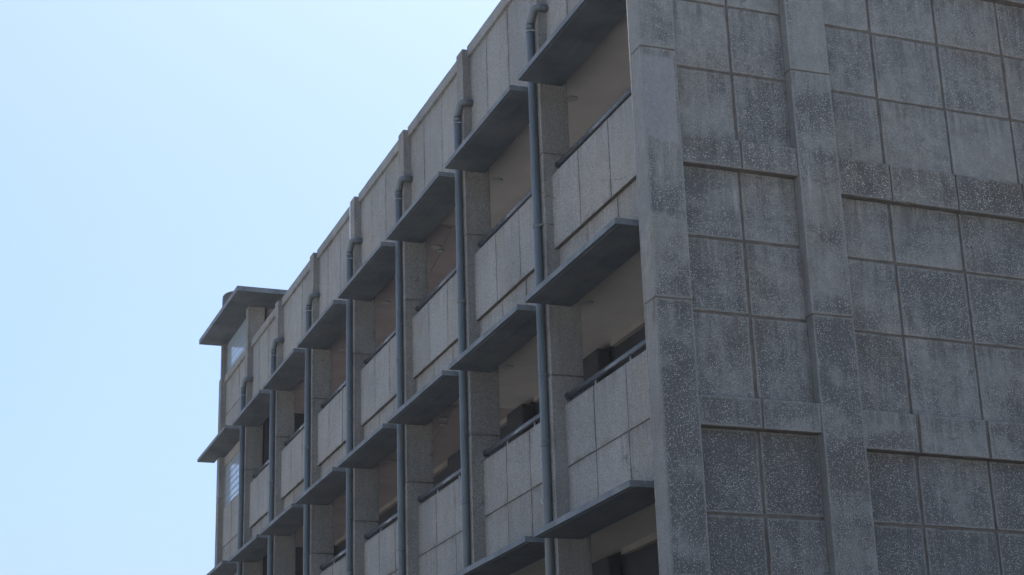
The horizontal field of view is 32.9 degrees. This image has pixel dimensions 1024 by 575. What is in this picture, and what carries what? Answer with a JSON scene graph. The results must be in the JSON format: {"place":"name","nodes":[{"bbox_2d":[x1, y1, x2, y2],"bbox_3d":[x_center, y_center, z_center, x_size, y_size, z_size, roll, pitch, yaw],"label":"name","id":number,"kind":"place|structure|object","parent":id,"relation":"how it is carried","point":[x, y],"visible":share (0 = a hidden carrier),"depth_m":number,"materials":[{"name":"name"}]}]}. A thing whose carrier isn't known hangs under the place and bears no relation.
{"place":"outdoors","nodes":[
{"label":"outdoors","id":0,"kind":"place"},
{"bbox_2d":[222,291,232,306],"bbox_3d":[-7.860,0.580,50.445,1.100,0.960,1.100,5,-20,-20],"label":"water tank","id":1,"kind":"object","parent":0,"point":[226,296],"visible":0.16,"depth_m":50.15,"materials":[{"name":"grey paint"}]},
{"bbox_2d":[0,0,500,574],"label":"sky","id":2,"kind":"structure","parent":0,"point":[160,159],"materials":[{"name":"blue"}]},
{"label":"asphalt road","id":3,"kind":"structure","parent":0,"visible":0},
{"bbox_2d":[197,0,1023,574],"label":"concrete building","id":4,"kind":"structure","parent":3,"relation":"on","point":[657,288],"depth_m":24.90,"materials":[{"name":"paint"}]},
{"bbox_2d":[225,453,238,505],"bbox_3d":[-7.780,5.355,49.035,0.090,1.194,2.716,5,-20,-20],"label":"glass block window","id":5,"kind":"structure","parent":4,"relation":"in","point":[232,469],"depth_m":49.35,"materials":[{"name":"glass"}]},
{"bbox_2d":[227,319,245,371],"bbox_3d":[-7.843,1.637,50.084,0.090,0.960,3.252,5,-20,-20],"label":"glass block window","id":6,"kind":"structure","parent":4,"relation":"in","point":[236,345],"depth_m":50.32,"materials":[{"name":"glass"}]},
{"bbox_2d":[350,201,350,238],"bbox_3d":[-3.546,-0.851,38.104,0.030,2.271,0.058,5,-20,-20],"label":"cable","id":7,"kind":"object","parent":4,"relation":"hanging from","point":[350,219],"visible":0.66,"depth_m":38.33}
]}

